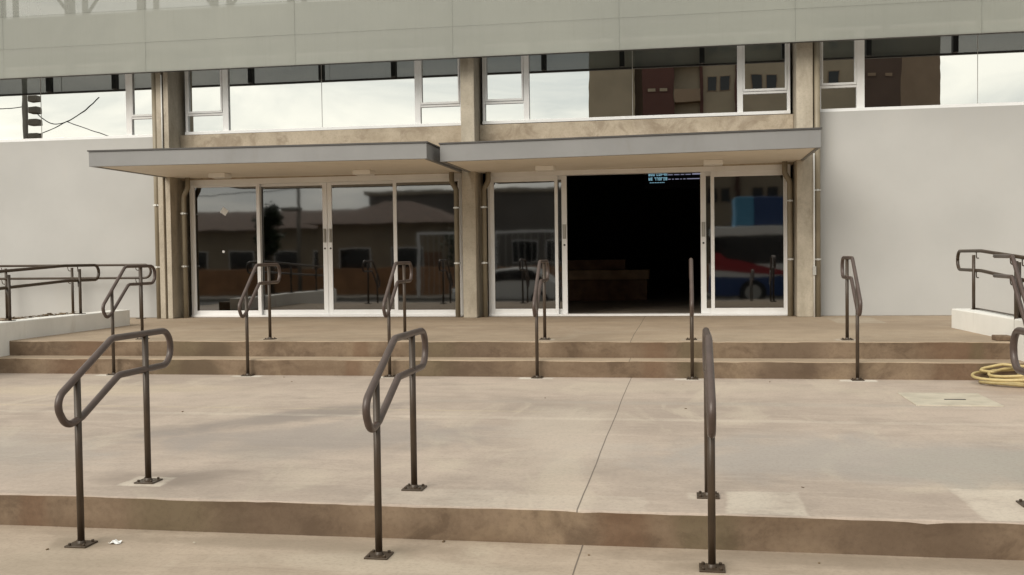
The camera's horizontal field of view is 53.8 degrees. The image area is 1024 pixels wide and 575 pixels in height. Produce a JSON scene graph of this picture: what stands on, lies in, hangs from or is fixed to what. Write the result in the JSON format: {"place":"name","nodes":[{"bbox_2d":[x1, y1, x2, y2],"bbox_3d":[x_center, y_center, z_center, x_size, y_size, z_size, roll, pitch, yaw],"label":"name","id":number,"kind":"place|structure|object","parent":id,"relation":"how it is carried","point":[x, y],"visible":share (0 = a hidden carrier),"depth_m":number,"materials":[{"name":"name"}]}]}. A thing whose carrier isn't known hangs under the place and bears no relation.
{"place":"outdoors","nodes":[
{"label":"outdoors","id":0,"kind":"place"},
{"bbox_2d":[0,311,74,320],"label":"dry leaves","id":1,"kind":"object","parent":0,"point":[42,315],"visible":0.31,"depth_m":13.75,"materials":[{"name":"plant"}]},
{"bbox_2d":[0,317,183,324],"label":"platform side","id":2,"kind":"structure","parent":0,"point":[136,321],"depth_m":16.65,"materials":[{"name":"concrete"}]},
{"bbox_2d":[0,264,151,318],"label":"handrail","id":3,"kind":"object","parent":2,"relation":"on","point":[55,278],"depth_m":17.20,"materials":[{"name":"brown metal"}]},
{"bbox_2d":[6,0,298,16],"label":"sky","id":4,"kind":"structure","parent":0,"point":[26,7],"materials":[{"name":"white"}]},
{"bbox_2d":[9,315,1009,358],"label":"platform","id":5,"kind":"structure","parent":0,"point":[895,337],"depth_m":12.20,"materials":[{"name":"concrete"}]},
{"bbox_2d":[0,310,129,356],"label":"wall","id":6,"kind":"structure","parent":5,"relation":"on","point":[17,329],"depth_m":13.47,"materials":[{"name":"paint"}]},
{"bbox_2d":[0,264,99,320],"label":"ramp handrail","id":7,"kind":"object","parent":6,"relation":"on","point":[9,287],"visible":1,"depth_m":13.52,"materials":[{"name":"brown metal"}]},
{"bbox_2d":[0,0,1023,318],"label":"station building","id":8,"kind":"structure","parent":5,"relation":"on","point":[336,158],"depth_m":16.01,"materials":[{"name":"white paint"}]},
{"bbox_2d":[0,73,152,141],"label":"window","id":9,"kind":"structure","parent":8,"relation":"in","point":[119,105],"depth_m":17.49,"materials":[{"name":"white glass"}]},
{"bbox_2d":[260,182,328,314],"bbox_3d":[-3.683,-0.646,16.954,1.220,2.205,0.085,0,2,10],"label":"sliding door","id":10,"kind":"structure","parent":8,"relation":"in","point":[294,225],"depth_m":16.96,"materials":[{"name":"clear glass"}]},
{"bbox_2d":[184,59,460,134],"bbox_3d":[-3.170,-3.247,16.734,4.815,1.285,0.110,0,2,10],"label":"window","id":11,"kind":"structure","parent":8,"relation":"in","point":[422,93],"depth_m":16.74,"materials":[{"name":"clear glass"}]},
{"bbox_2d":[327,181,394,313],"bbox_3d":[-2.478,-0.655,16.752,1.215,2.205,0.085,0,2,10],"label":"sliding door","id":12,"kind":"structure","parent":8,"relation":"in","point":[359,214],"depth_m":16.78,"materials":[{"name":"clear glass"}]},
{"bbox_2d":[558,176,567,313],"bbox_3d":[0.297,-0.681,16.285,1.192,2.215,0.085,0,2,10],"label":"sliding door","id":13,"kind":"structure","parent":8,"relation":"in","point":[562,180],"depth_m":16.21,"materials":[{"name":"white metal"}]},
{"bbox_2d":[487,259,649,300],"bbox_3d":[1.116,-0.163,22.102,3.770,0.870,0.950,0,2,10],"label":"counter","id":14,"kind":"object","parent":8,"relation":"on","point":[615,279],"visible":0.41,"depth_m":21.57,"materials":[{"name":"brown wood"}]},
{"bbox_2d":[482,43,790,124],"bbox_3d":[1.896,-3.288,15.882,4.810,1.280,0.110,0,2,10],"label":"window","id":15,"kind":"structure","parent":8,"relation":"in","point":[747,80],"depth_m":15.88,"materials":[{"name":"clear glass"}]},
{"bbox_2d":[644,172,699,188],"bbox_3d":[3.483,-2.325,21.651,1.280,0.400,0.095,0,2,10],"label":"display board","id":16,"kind":"object","parent":8,"relation":"hanging from","point":[671,180],"visible":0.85,"depth_m":21.63,"materials":[{"name":"black glass"}]},
{"bbox_2d":[700,172,710,312],"bbox_3d":[3.594,-0.706,15.730,1.280,2.215,0.085,0,2,10],"label":"sliding door","id":17,"kind":"structure","parent":8,"relation":"in","point":[705,195],"depth_m":15.83,"materials":[{"name":"white metal"}]},
{"bbox_2d":[820,33,1023,111],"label":"window","id":18,"kind":"structure","parent":8,"relation":"in","point":[985,69],"depth_m":15.18,"materials":[{"name":"clear glass"}]},
{"bbox_2d":[952,308,1023,360],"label":"wall","id":19,"kind":"structure","parent":5,"relation":"on","point":[984,322],"depth_m":11.49,"materials":[{"name":"paint"}]},
{"bbox_2d":[956,249,1023,317],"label":"ramp handrail","id":20,"kind":"object","parent":19,"relation":"on","point":[973,270],"visible":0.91,"depth_m":12.39,"materials":[{"name":"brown metal"}]},
{"bbox_2d":[992,335,1010,340],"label":"kerb block","id":21,"kind":"structure","parent":5,"relation":"on","point":[1001,337],"depth_m":10.73,"materials":[{"name":"concrete"}]},
{"bbox_2d":[0,525,1023,574],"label":"forecourt","id":22,"kind":"structure","parent":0,"point":[23,550],"depth_m":5.07,"materials":[{"name":"concrete"}]},
{"bbox_2d":[54,328,172,547],"bbox_3d":[-2.248,0.817,5.803,0.122,1.101,1.207,0,2,10],"label":"handrail","id":23,"kind":"object","parent":22,"relation":"on","point":[74,382],"visible":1,"depth_m":5.55,"materials":[{"name":"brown metal"}]},
{"bbox_2d":[110,539,121,543],"bbox_3d":[-2.134,1.368,5.429,0.062,0.015,0.054,0,2,10],"label":"paper scrap","id":24,"kind":"object","parent":22,"relation":"on","point":[115,541],"visible":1,"depth_m":5.43,"materials":[{"name":"white paper"}]},
{"bbox_2d":[362,328,427,559],"bbox_3d":[-0.615,0.804,5.528,0.122,1.101,1.207,0,2,10],"label":"handrail","id":25,"kind":"object","parent":22,"relation":"on","point":[379,414],"visible":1,"depth_m":5.22,"materials":[{"name":"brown metal"}]},
{"bbox_2d":[46,379,819,563],"bbox_3d":[-0.336,0.908,10.875,5.821,0.555,12.675,-1,2,-8],"label":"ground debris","id":26,"kind":"object","parent":22,"relation":"on","point":[444,540],"visible":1,"depth_m":5.38,"materials":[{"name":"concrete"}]},
{"bbox_2d":[0,373,1023,559],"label":"landing","id":27,"kind":"object","parent":22,"relation":"on","point":[878,467],"visible":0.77,"depth_m":6.55,"materials":[{"name":"concrete"}]},
{"bbox_2d":[101,264,155,374],"bbox_3d":[-4.632,0.370,12.256,0.122,1.290,1.216,0,2,10],"label":"handrail","id":28,"kind":"object","parent":27,"relation":"on","point":[110,294],"visible":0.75,"depth_m":12.04,"materials":[{"name":"brown metal"}]},
{"bbox_2d":[238,263,280,375],"bbox_3d":[-2.981,0.357,11.978,0.122,1.290,1.216,0,2,10],"label":"handrail","id":29,"kind":"object","parent":27,"relation":"on","point":[269,282],"visible":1,"depth_m":11.74,"materials":[{"name":"brown metal"}]},
{"bbox_2d":[382,261,412,376],"bbox_3d":[-1.314,0.345,11.698,0.122,1.290,1.216,0,2,10],"label":"handrail","id":30,"kind":"object","parent":27,"relation":"on","point":[404,281],"visible":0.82,"depth_m":11.45,"materials":[{"name":"brown metal"}]},
{"bbox_2d":[0,355,1023,379],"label":"step","id":31,"kind":"object","parent":27,"relation":"on","point":[870,369],"visible":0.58,"depth_m":11.14,"materials":[{"name":"concrete"}]},
{"bbox_2d":[531,260,550,378],"bbox_3d":[0.335,0.332,11.420,0.122,1.290,1.216,0,2,10],"label":"handrail","id":32,"kind":"object","parent":27,"relation":"on","point":[537,290],"visible":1,"depth_m":11.13,"materials":[{"name":"brown metal"}]},
{"bbox_2d":[686,258,697,379],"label":"handrail","id":33,"kind":"object","parent":27,"relation":"on","point":[691,293],"visible":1,"depth_m":10.74,"materials":[{"name":"brown metal"}]},
{"bbox_2d":[840,256,864,380],"bbox_3d":[3.651,0.307,10.862,0.122,1.290,1.216,0,2,10],"label":"handrail","id":34,"kind":"object","parent":27,"relation":"on","point":[856,293],"visible":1,"depth_m":10.65,"materials":[{"name":"brown metal"}]},
{"bbox_2d":[897,392,1003,406],"bbox_3d":[3.905,1.009,9.031,0.710,0.032,0.790,0,2,10],"label":"access cover","id":35,"kind":"object","parent":27,"relation":"on","point":[948,399],"visible":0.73,"depth_m":8.96,"materials":[{"name":"concrete"}]},
{"bbox_2d":[971,363,1023,386],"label":"hose","id":36,"kind":"object","parent":27,"relation":"on","point":[1017,380],"visible":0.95,"depth_m":9.92,"materials":[{"name":"yellow rubber"}]},
{"bbox_2d":[993,254,1023,340],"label":"bracket handrail","id":37,"kind":"object","parent":27,"relation":"on","point":[1015,279],"visible":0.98,"depth_m":10.53,"materials":[{"name":"brown metal"}]},
{"bbox_2d":[697,327,724,572],"bbox_3d":[1.026,0.792,5.252,0.122,1.101,1.207,0,2,10],"label":"handrail","id":38,"kind":"object","parent":22,"relation":"on","point":[710,494],"visible":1,"depth_m":4.84,"materials":[{"name":"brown metal"}]},
{"bbox_2d":[1010,327,1023,507],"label":"handrail","id":39,"kind":"object","parent":22,"relation":"on","point":[1016,366],"visible":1,"depth_m":5.49,"materials":[{"name":"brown metal"}]},
{"bbox_2d":[916,315,951,324],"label":"platform side","id":40,"kind":"structure","parent":0,"point":[946,319],"depth_m":14.64,"materials":[{"name":"concrete"}]}
]}

